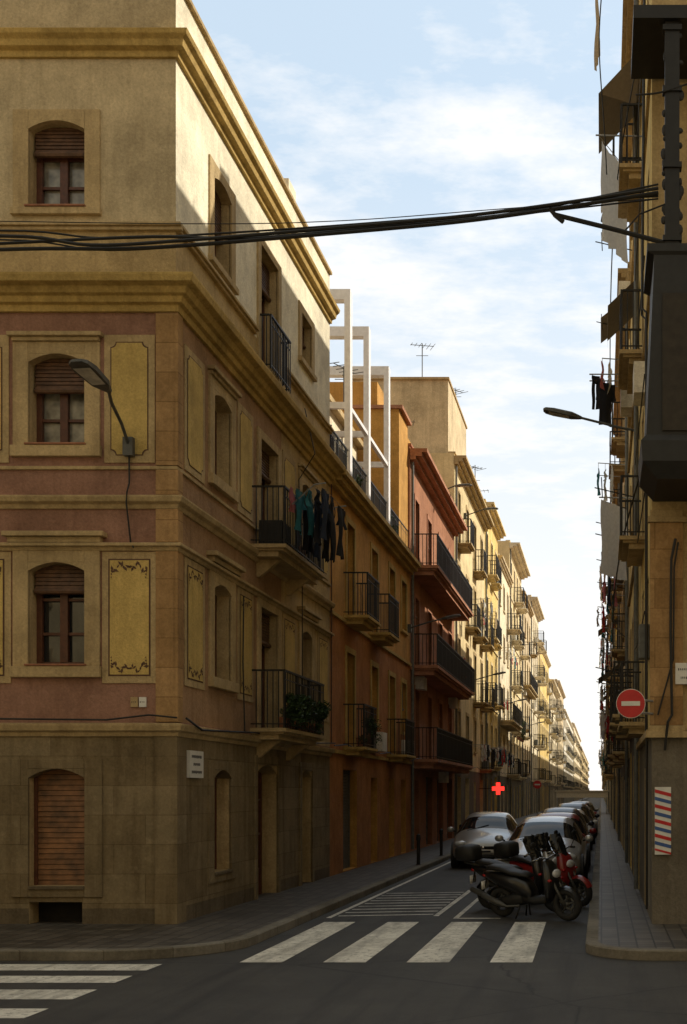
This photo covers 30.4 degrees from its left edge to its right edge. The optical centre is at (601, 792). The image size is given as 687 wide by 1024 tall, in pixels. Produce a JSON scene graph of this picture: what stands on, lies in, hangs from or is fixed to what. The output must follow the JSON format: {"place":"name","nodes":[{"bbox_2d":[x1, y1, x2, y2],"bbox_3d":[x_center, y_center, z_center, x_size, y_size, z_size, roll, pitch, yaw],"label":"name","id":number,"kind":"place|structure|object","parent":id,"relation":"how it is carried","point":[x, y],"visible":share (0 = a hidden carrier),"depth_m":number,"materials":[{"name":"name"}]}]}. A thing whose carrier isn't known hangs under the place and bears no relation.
{"place":"outdoors","nodes":[
{"label":"outdoors","id":0,"kind":"place"},
{"bbox_2d":[0,798,587,960],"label":"pavement","id":1,"kind":"structure","parent":0,"point":[263,917],"depth_m":16.85,"materials":[{"name":"grey concrete"}]},
{"bbox_2d":[416,834,420,864],"bbox_3d":[-4.750,1.485,31.500,0.140,0.830,0.140,0,0,0],"label":"bollard","id":2,"kind":"object","parent":1,"relation":"on","point":[418,837],"visible":0.93,"depth_m":31.46,"materials":[{"name":"black metal"}]},
{"bbox_2d":[0,798,686,1023],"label":"road","id":3,"kind":"structure","parent":0,"point":[563,977],"depth_m":12.76,"materials":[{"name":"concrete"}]},
{"bbox_2d":[0,861,545,1017],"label":"road markings","id":4,"kind":"object","parent":3,"relation":"on","point":[521,941],"visible":0.94,"depth_m":15.41,"materials":[{"name":"paint"}]},
{"bbox_2d":[447,812,517,867],"bbox_3d":[-3.120,1.284,33.593,2.160,1.505,4.084,0,0,-1],"label":"car","id":5,"kind":"object","parent":3,"relation":"on","point":[482,829],"visible":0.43,"depth_m":32.62,"materials":[{"name":"grey paint"}]},
{"bbox_2d":[455,832,570,911],"bbox_3d":[-1.472,1.347,20.426,2.153,1.299,0.864,0,6,26],"label":"motor scooter","id":6,"kind":"object","parent":3,"relation":"on","point":[467,853],"visible":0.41,"depth_m":20.56,"materials":[{"name":"plastic"}]},
{"bbox_2d":[481,836,581,920],"bbox_3d":[-1.111,1.361,19.131,1.875,1.271,0.846,0,6,32],"label":"motor scooter","id":7,"kind":"object","parent":3,"relation":"on","point":[508,880],"visible":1,"depth_m":19.09,"materials":[{"name":"metal"}]},
{"bbox_2d":[495,830,576,886],"bbox_3d":[-1.274,1.369,22.748,1.855,1.258,0.837,0,7,29],"label":"motor scooter","id":8,"kind":"object","parent":3,"relation":"on","point":[541,841],"visible":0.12,"depth_m":22.48,"materials":[{"name":"plastic"}]},
{"bbox_2d":[494,830,592,906],"bbox_3d":[-1.020,1.349,21.633,2.153,1.299,0.864,0,7,39],"label":"motor scooter","id":9,"kind":"object","parent":3,"relation":"on","point":[566,866],"visible":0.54,"depth_m":21.25,"materials":[{"name":"metal"}]},
{"bbox_2d":[495,816,593,885],"bbox_3d":[-1.235,1.284,27.193,2.160,1.505,4.131,0,0,1],"label":"parked car","id":10,"kind":"object","parent":3,"relation":"on","point":[564,827],"visible":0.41,"depth_m":26.62,"materials":[{"name":"silver metal"}]},
{"bbox_2d":[514,812,596,870],"bbox_3d":[-1.193,1.284,32.253,2.160,1.505,3.865,0,0,0],"label":"parked car","id":11,"kind":"object","parent":3,"relation":"on","point":[576,819],"visible":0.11,"depth_m":32.15,"materials":[{"name":"grey paint"}]},
{"bbox_2d":[541,807,593,829],"bbox_3d":[-1.292,1.255,38.269,2.160,1.565,3.870,0,0,0],"label":"parked car","id":12,"kind":"object","parent":3,"relation":"on","point":[568,810],"visible":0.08,"depth_m":38.14,"materials":[{"name":"paint"}]},
{"bbox_2d":[556,803,598,843],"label":"parked car","id":13,"kind":"object","parent":3,"relation":"on","point":[584,808],"visible":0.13,"depth_m":48.45,"materials":[{"name":"paint"}]},
{"bbox_2d":[555,790,608,812],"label":"street canopy","id":14,"kind":"object","parent":3,"relation":"on","point":[582,794],"visible":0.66,"depth_m":110.00,"materials":[{"name":"metal"}]},
{"bbox_2d":[577,809,597,849],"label":"parked car","id":15,"kind":"object","parent":3,"relation":"on","point":[584,815],"visible":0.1,"depth_m":42.68,"materials":[{"name":"white paint"}]},
{"bbox_2d":[192,0,628,789],"label":"sky","id":16,"kind":"structure","parent":0,"point":[369,109],"materials":[{"name":"blue"}]},
{"bbox_2d":[599,0,606,174],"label":"overhead cable","id":17,"kind":"object","parent":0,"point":[601,88],"visible":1,"depth_m":20.99,"materials":[{"name":"black metal"}]},
{"bbox_2d":[586,798,686,960],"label":"pavement","id":18,"kind":"structure","parent":0,"point":[620,925],"depth_m":17.91,"materials":[{"name":"stone"}]},
{"label":"ground","id":19,"kind":"structure","parent":0,"visible":0},
{"bbox_2d":[0,0,329,923],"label":"walls","id":20,"kind":"structure","parent":19,"relation":"on","point":[160,138],"depth_m":17.30,"materials":[{"name":"paint"}]},
{"bbox_2d":[69,359,134,456],"bbox_3d":[-6.634,-5.155,16.357,0.331,0.750,1.887,0,0,0],"label":"street lamp","id":21,"kind":"object","parent":20,"relation":"attached to","point":[90,373],"visible":1,"depth_m":15.88,"materials":[{"name":"grey metal"}]},
{"bbox_2d":[0,335,327,721],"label":"painted panels","id":22,"kind":"object","parent":20,"relation":"attached to","point":[128,617],"visible":0.81,"depth_m":17.28,"materials":[{"name":"paint"}]},
{"bbox_2d":[0,408,335,743],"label":"wall cables","id":23,"kind":"object","parent":20,"relation":"attached to","point":[195,725],"depth_m":19.86,"materials":[{"name":"black metal"}]},
{"bbox_2d":[34,128,305,921],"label":"windows","id":24,"kind":"structure","parent":20,"relation":"attached to","point":[59,793],"depth_m":17.53,"materials":[{"name":"brown wood"}]},
{"bbox_2d":[0,0,345,923],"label":"trim","id":25,"kind":"structure","parent":20,"relation":"attached to","point":[174,302],"depth_m":17.27,"materials":[{"name":"stone"}]},
{"bbox_2d":[187,750,203,777],"bbox_3d":[-6.040,-0.420,18.050,0.053,0.400,0.600,0,0,0],"label":"street name plaque","id":26,"kind":"object","parent":20,"relation":"attached to","point":[195,764],"visible":1,"depth_m":17.99,"materials":[{"name":"white ceramic"}]},
{"bbox_2d":[250,313,325,760],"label":"balconies","id":27,"kind":"structure","parent":20,"relation":"attached to","point":[280,553],"depth_m":21.60,"materials":[{"name":"metal"}]},
{"bbox_2d":[279,693,331,733],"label":"balcony plants","id":28,"kind":"object","parent":27,"relation":"on","point":[296,704],"visible":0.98,"depth_m":21.68,"materials":[{"name":"green plant"}]},
{"bbox_2d":[330,486,409,875],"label":"walls","id":29,"kind":"structure","parent":19,"relation":"on","point":[379,810],"depth_m":31.21,"materials":[{"name":"orange paint"}]},
{"bbox_2d":[330,394,411,547],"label":"roof terrace","id":30,"kind":"structure","parent":29,"relation":"on","point":[400,422],"depth_m":36.70,"materials":[{"name":"concrete"}]},
{"bbox_2d":[330,289,389,523],"bbox_3d":[-7.630,-9.760,32.050,3.140,4.780,5.560,0,0,0],"label":"rooftop pergola","id":31,"kind":"object","parent":30,"relation":"on","point":[347,332],"visible":0.4,"depth_m":31.62,"materials":[{"name":"white paint"}]},
{"bbox_2d":[343,685,403,868],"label":"windows","id":32,"kind":"structure","parent":29,"relation":"attached to","point":[346,818],"depth_m":29.83,"materials":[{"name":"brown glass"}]},
{"bbox_2d":[330,469,420,763],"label":"trim","id":33,"kind":"structure","parent":29,"relation":"attached to","point":[346,487],"depth_m":31.83,"materials":[{"name":"brown stone"}]},
{"bbox_2d":[343,572,415,762],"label":"balconies","id":34,"kind":"structure","parent":29,"relation":"attached to","point":[369,622],"depth_m":30.04,"materials":[{"name":"black metal"}]},
{"bbox_2d":[356,716,381,746],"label":"balcony plants","id":35,"kind":"object","parent":34,"relation":"on","point":[375,726],"visible":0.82,"depth_m":29.30,"materials":[{"name":"green plant"}]},
{"bbox_2d":[407,614,460,632],"bbox_3d":[-5.245,-5.297,38.000,1.682,0.573,0.260,0,0,0],"label":"street lamp","id":36,"kind":"object","parent":29,"relation":"attached to","point":[409,628],"visible":0.98,"depth_m":37.95,"materials":[{"name":"grey metal"}]},
{"bbox_2d":[408,445,453,851],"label":"walls","id":37,"kind":"structure","parent":19,"relation":"on","point":[428,506],"depth_m":43.20,"materials":[{"name":"paint"}]},
{"bbox_2d":[330,382,409,442],"bbox_3d":[-9.100,-12.000,43.000,3.800,2.400,8.000,0,0,0],"label":"penthouse","id":38,"kind":"object","parent":37,"relation":"on","point":[336,393],"visible":0.07,"depth_m":39.00,"materials":[{"name":"orange paint"}]},
{"bbox_2d":[288,482,520,767],"bbox_3d":[-5.403,-4.890,48.195,1.328,6.943,54.390,0,0,0],"label":"hanging laundry","id":39,"kind":"object","parent":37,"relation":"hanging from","point":[322,516],"visible":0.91,"depth_m":21.95,"materials":[{"name":"fabric"}]},
{"bbox_2d":[416,527,449,843],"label":"windows","id":40,"kind":"structure","parent":37,"relation":"attached to","point":[437,790],"depth_m":43.52,"materials":[{"name":"brown glass"}]},
{"bbox_2d":[408,443,467,848],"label":"trim","id":41,"kind":"structure","parent":37,"relation":"attached to","point":[423,463],"depth_m":40.30,"materials":[{"name":"red stone"}]},
{"bbox_2d":[414,533,473,782],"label":"balconies","id":42,"kind":"structure","parent":37,"relation":"attached to","point":[445,585],"depth_m":42.27,"materials":[{"name":"black metal"}]},
{"bbox_2d":[430,453,484,837],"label":"walls","id":43,"kind":"structure","parent":19,"relation":"on","point":[470,797],"depth_m":55.82,"materials":[{"name":"beige paint"}]},
{"bbox_2d":[352,377,466,454],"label":"stair tower","id":44,"kind":"structure","parent":43,"relation":"on","point":[431,406],"depth_m":50.30,"materials":[{"name":"beige paint"}]},
{"bbox_2d":[448,451,493,835],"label":"trim","id":45,"kind":"structure","parent":43,"relation":"attached to","point":[463,468],"depth_m":54.73,"materials":[{"name":"stone"}]},
{"bbox_2d":[457,518,494,772],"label":"balconies","id":46,"kind":"structure","parent":43,"relation":"attached to","point":[476,632],"depth_m":57.48,"materials":[{"name":"metal"}]},
{"bbox_2d":[484,500,497,811],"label":"walls","id":47,"kind":"structure","parent":19,"relation":"on","point":[492,781],"depth_m":67.61,"materials":[{"name":"yellow paint"}]},
{"bbox_2d":[484,499,505,811],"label":"trim","id":48,"kind":"structure","parent":47,"relation":"attached to","point":[499,531],"depth_m":64.89,"materials":[{"name":"beige paint"}]},
{"bbox_2d":[487,555,503,770],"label":"balconies","id":49,"kind":"structure","parent":47,"relation":"attached to","point":[494,579],"depth_m":65.08,"materials":[{"name":"beige paint"}]},
{"bbox_2d":[500,572,508,813],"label":"walls","id":50,"kind":"structure","parent":19,"relation":"on","point":[504,778],"depth_m":75.98,"materials":[{"name":"paint"}]},
{"bbox_2d":[498,552,513,811],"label":"trim","id":51,"kind":"structure","parent":50,"relation":"attached to","point":[506,571],"depth_m":74.89,"materials":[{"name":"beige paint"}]},
{"bbox_2d":[500,613,522,777],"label":"balconies","id":52,"kind":"structure","parent":50,"relation":"attached to","point":[514,724],"depth_m":77.72,"materials":[{"name":"beige paint"}]},
{"bbox_2d":[498,541,520,818],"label":"walls","id":53,"kind":"structure","parent":19,"relation":"on","point":[503,549],"depth_m":83.76,"materials":[{"name":"beige paint"}]},
{"bbox_2d":[506,540,530,814],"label":"trim","id":54,"kind":"structure","parent":53,"relation":"attached to","point":[516,550],"depth_m":83.60,"materials":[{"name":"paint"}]},
{"bbox_2d":[511,587,530,779],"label":"balconies","id":55,"kind":"structure","parent":53,"relation":"attached to","point":[517,688],"depth_m":84.01,"materials":[{"name":"paint"}]},
{"bbox_2d":[521,606,530,816],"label":"walls","id":56,"kind":"structure","parent":19,"relation":"on","point":[526,796],"depth_m":98.30,"materials":[{"name":"beige paint"}]},
{"bbox_2d":[522,590,533,815],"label":"trim","id":57,"kind":"structure","parent":56,"relation":"attached to","point":[530,612],"depth_m":95.89,"materials":[{"name":"stone"}]},
{"bbox_2d":[523,642,537,775],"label":"balconies","id":58,"kind":"structure","parent":56,"relation":"attached to","point":[531,691],"depth_m":95.07,"materials":[{"name":"metal"}]},
{"bbox_2d":[527,595,537,813],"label":"walls","id":59,"kind":"structure","parent":19,"relation":"on","point":[534,794],"depth_m":110.05,"materials":[{"name":"paint"}]},
{"bbox_2d":[530,596,544,813],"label":"trim","id":60,"kind":"structure","parent":59,"relation":"attached to","point":[535,603],"depth_m":108.29,"materials":[{"name":"paint"}]},
{"bbox_2d":[532,631,547,782],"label":"balconies","id":61,"kind":"structure","parent":59,"relation":"attached to","point":[537,745],"depth_m":108.94,"materials":[{"name":"paint"}]},
{"bbox_2d":[538,654,548,811],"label":"walls","id":62,"kind":"structure","parent":19,"relation":"on","point":[544,795],"depth_m":129.39,"materials":[{"name":"yellow paint"}]},
{"bbox_2d":[539,640,550,810],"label":"trim","id":63,"kind":"structure","parent":62,"relation":"attached to","point":[549,666],"depth_m":124.62,"materials":[{"name":"paint"}]},
{"bbox_2d":[540,668,552,781],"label":"balconies","id":64,"kind":"structure","parent":62,"relation":"attached to","point":[548,719],"depth_m":129.24,"materials":[{"name":"paint"}]},
{"bbox_2d":[550,686,556,807],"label":"walls","id":65,"kind":"structure","parent":19,"relation":"on","point":[553,800],"depth_m":153.71,"materials":[{"name":"paint"}]},
{"bbox_2d":[549,678,560,807],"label":"trim","id":66,"kind":"structure","parent":65,"relation":"attached to","point":[551,699],"depth_m":147.41,"materials":[{"name":"paint"}]},
{"bbox_2d":[550,700,562,785],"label":"balconies","id":67,"kind":"structure","parent":65,"relation":"attached to","point":[556,738],"depth_m":146.83,"materials":[{"name":"paint"}]},
{"bbox_2d":[554,679,562,804],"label":"walls","id":68,"kind":"structure","parent":19,"relation":"on","point":[560,800],"depth_m":180.01,"materials":[{"name":"beige paint"}]},
{"bbox_2d":[557,680,565,789],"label":"trim","id":69,"kind":"structure","parent":68,"relation":"attached to","point":[559,685],"depth_m":175.60,"materials":[{"name":"paint"}]},
{"bbox_2d":[558,700,566,784],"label":"balconies","id":70,"kind":"structure","parent":68,"relation":"attached to","point":[563,755],"depth_m":175.33,"materials":[{"name":"paint"}]},
{"bbox_2d":[563,713,572,802],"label":"walls","id":71,"kind":"structure","parent":19,"relation":"on","point":[566,800],"depth_m":217.19,"materials":[{"name":"paint"}]},
{"bbox_2d":[563,709,573,781],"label":"trim","id":72,"kind":"structure","parent":71,"relation":"attached to","point":[569,744],"depth_m":210.23,"materials":[{"name":"paint"}]},
{"bbox_2d":[564,727,574,787],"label":"balconies","id":73,"kind":"structure","parent":71,"relation":"attached to","point":[569,768],"depth_m":219.12,"materials":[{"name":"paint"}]},
{"bbox_2d":[572,723,579,800],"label":"walls","id":74,"kind":"structure","parent":19,"relation":"on","point":[575,774],"depth_m":295.71,"materials":[{"name":"paint"}]},
{"bbox_2d":[572,722,580,800],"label":"trim","id":75,"kind":"structure","parent":74,"relation":"attached to","point":[575,779],"depth_m":284.10,"materials":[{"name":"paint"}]},
{"bbox_2d":[574,736,582,788],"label":"balconies","id":76,"kind":"structure","parent":74,"relation":"attached to","point":[577,771],"depth_m":307.15,"materials":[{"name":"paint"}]},
{"bbox_2d":[581,752,587,798],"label":"walls","id":77,"kind":"structure","parent":19,"relation":"on","point":[582,768],"depth_m":435.72,"materials":[{"name":"beige paint"}]},
{"bbox_2d":[580,746,588,798],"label":"trim","id":78,"kind":"structure","parent":77,"relation":"attached to","point":[583,783],"depth_m":410.26,"materials":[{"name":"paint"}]},
{"bbox_2d":[581,757,589,789],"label":"balconies","id":79,"kind":"structure","parent":77,"relation":"attached to","point":[584,771],"depth_m":411.95,"materials":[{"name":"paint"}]},
{"bbox_2d":[612,645,615,828],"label":"walls","id":80,"kind":"structure","parent":19,"relation":"on","point":[613,796],"depth_m":72.19,"materials":[{"name":"beige paint"}]},
{"bbox_2d":[604,652,613,779],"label":"balconies","id":81,"kind":"structure","parent":80,"relation":"attached to","point":[609,776],"depth_m":67.88,"materials":[{"name":"metal"}]},
{"bbox_2d":[608,591,615,828],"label":"trim","id":82,"kind":"structure","parent":80,"relation":"attached to","point":[613,770],"depth_m":60.11,"materials":[{"name":"paint"}]},
{"bbox_2d":[616,591,620,841],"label":"walls","id":83,"kind":"structure","parent":19,"relation":"on","point":[617,786],"depth_m":54.26,"materials":[{"name":"paint"}]},
{"bbox_2d":[606,608,617,766],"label":"balconies","id":84,"kind":"structure","parent":83,"relation":"attached to","point":[607,760],"depth_m":55.50,"materials":[{"name":"metal"}]},
{"bbox_2d":[612,480,619,840],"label":"trim","id":85,"kind":"structure","parent":83,"relation":"attached to","point":[617,485],"depth_m":45.12,"materials":[{"name":"stone"}]},
{"bbox_2d":[621,339,629,865],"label":"walls","id":86,"kind":"structure","parent":19,"relation":"on","point":[623,806],"depth_m":37.82,"materials":[{"name":"beige paint"}]},
{"bbox_2d":[607,402,628,767],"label":"balconies","id":87,"kind":"structure","parent":86,"relation":"attached to","point":[616,757],"depth_m":35.60,"materials":[{"name":"metal"}]},
{"bbox_2d":[613,262,628,862],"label":"trim","id":88,"kind":"structure","parent":86,"relation":"attached to","point":[622,274],"depth_m":31.12,"materials":[{"name":"stone"}]},
{"bbox_2d":[610,79,634,463],"bbox_3d":[0.460,-11.200,29.498,0.544,2.020,21.005,0,0,0],"label":"overhead cable","id":89,"kind":"object","parent":86,"relation":"attached to","point":[612,249],"visible":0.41,"depth_m":24.60,"materials":[{"name":"black rubber"}]},
{"bbox_2d":[630,0,639,891],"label":"walls","id":90,"kind":"structure","parent":19,"relation":"on","point":[632,779],"depth_m":28.09,"materials":[{"name":"yellow paint"}]},
{"bbox_2d":[543,407,633,431],"bbox_3d":[-0.171,-6.998,23.000,1.861,0.577,0.299,0,0,0],"label":"street lamp","id":91,"kind":"object","parent":90,"relation":"attached to","point":[557,412],"visible":0.83,"depth_m":22.98,"materials":[{"name":"grey metal"}]},
{"bbox_2d":[589,0,641,774],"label":"hanging laundry","id":92,"kind":"object","parent":90,"relation":"hanging from","point":[609,511],"visible":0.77,"depth_m":24.98,"materials":[{"name":"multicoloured fabric"}]},
{"bbox_2d":[609,123,632,739],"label":"balconies","id":93,"kind":"structure","parent":90,"relation":"attached to","point":[626,401],"depth_m":26.31,"materials":[{"name":"metal"}]},
{"bbox_2d":[618,0,639,888],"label":"trim","id":94,"kind":"structure","parent":90,"relation":"attached to","point":[626,54],"depth_m":22.65,"materials":[{"name":"stone"}]},
{"bbox_2d":[640,0,686,923],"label":"walls","id":95,"kind":"structure","parent":19,"relation":"on","point":[667,889],"depth_m":17.30,"materials":[{"name":"yellow paint"}]},
{"bbox_2d":[598,59,639,749],"bbox_3d":[0.289,-7.825,64.375,0.822,10.150,86.750,0,0,0],"label":"balcony awning","id":96,"kind":"object","parent":95,"relation":"attached to","point":[616,90],"visible":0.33,"depth_m":22.52,"materials":[{"name":"fabric"}]},
{"bbox_2d":[613,478,638,636],"bbox_3d":[0.495,-4.649,26.999,0.478,1.126,18.005,0,0,0],"label":"overhead cable","id":97,"kind":"object","parent":95,"relation":"attached to","point":[619,560],"visible":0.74,"depth_m":22.88,"materials":[{"name":"black metal"}]},
{"bbox_2d":[618,103,644,737],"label":"balconies","id":98,"kind":"structure","parent":95,"relation":"attached to","point":[630,551],"depth_m":20.32,"materials":[{"name":"metal"}]},
{"bbox_2d":[616,689,653,717],"bbox_3d":[0.544,-1.240,16.984,0.642,0.410,0.276,0,0,-34],"label":"no entry sign","id":99,"kind":"object","parent":95,"relation":"attached to","point":[630,703],"visible":1,"depth_m":16.88,"materials":[{"name":"red metal"}]},
{"bbox_2d":[633,0,686,908],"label":"trim","id":100,"kind":"structure","parent":95,"relation":"attached to","point":[660,641],"depth_m":17.24,"materials":[{"name":"stone"}]},
{"bbox_2d":[631,5,686,501],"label":"enclosed balcony","id":101,"kind":"structure","parent":100,"relation":"attached to","point":[662,468],"depth_m":15.93,"materials":[{"name":"black metal"}]},
{"bbox_2d":[549,21,683,242],"bbox_3d":[0.194,-8.658,15.970,1.788,2.925,0.150,0,0,0],"label":"iron post","id":102,"kind":"object","parent":101,"relation":"on","point":[673,188],"visible":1,"depth_m":15.92,"materials":[{"name":"black metal"}]},
{"bbox_2d":[0,199,642,223],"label":"overhead cable","id":103,"kind":"object","parent":102,"relation":"attached to","point":[276,223],"visible":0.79,"depth_m":16.20,"materials":[{"name":"black rubber"}]},
{"bbox_2d":[0,195,657,244],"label":"overhead cable","id":104,"kind":"object","parent":102,"relation":"attached to","point":[105,238],"visible":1,"depth_m":15.98,"materials":[{"name":"black rubber"}]},
{"bbox_2d":[0,183,657,238],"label":"overhead cable","id":105,"kind":"object","parent":102,"relation":"attached to","point":[250,231],"visible":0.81,"depth_m":16.04,"materials":[{"name":"black rubber"}]},
{"bbox_2d":[0,198,657,250],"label":"overhead cable","id":106,"kind":"object","parent":102,"relation":"attached to","point":[543,212],"visible":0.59,"depth_m":16.09,"materials":[{"name":"black rubber"}]},
{"bbox_2d":[0,191,658,251],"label":"overhead cable","id":107,"kind":"object","parent":102,"relation":"attached to","point":[442,223],"visible":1,"depth_m":15.93,"materials":[{"name":"black rubber"}]},
{"bbox_2d":[0,186,658,246],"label":"overhead cable","id":108,"kind":"object","parent":102,"relation":"attached to","point":[331,227],"visible":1,"depth_m":15.88,"materials":[{"name":"black rubber"}]},
{"bbox_2d":[655,787,670,854],"bbox_3d":[0.875,0.400,17.273,0.230,0.960,0.054,0,0,0],"label":"barber shop sign","id":109,"kind":"object","parent":95,"relation":"attached to","point":[662,820],"visible":1,"depth_m":17.25,"materials":[{"name":"multicoloured paint"}]},
{"bbox_2d":[675,663,686,684],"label":"street name plaque","id":110,"kind":"object","parent":95,"relation":"attached to","point":[680,673],"visible":1,"depth_m":17.21,"materials":[{"name":"white stone"}]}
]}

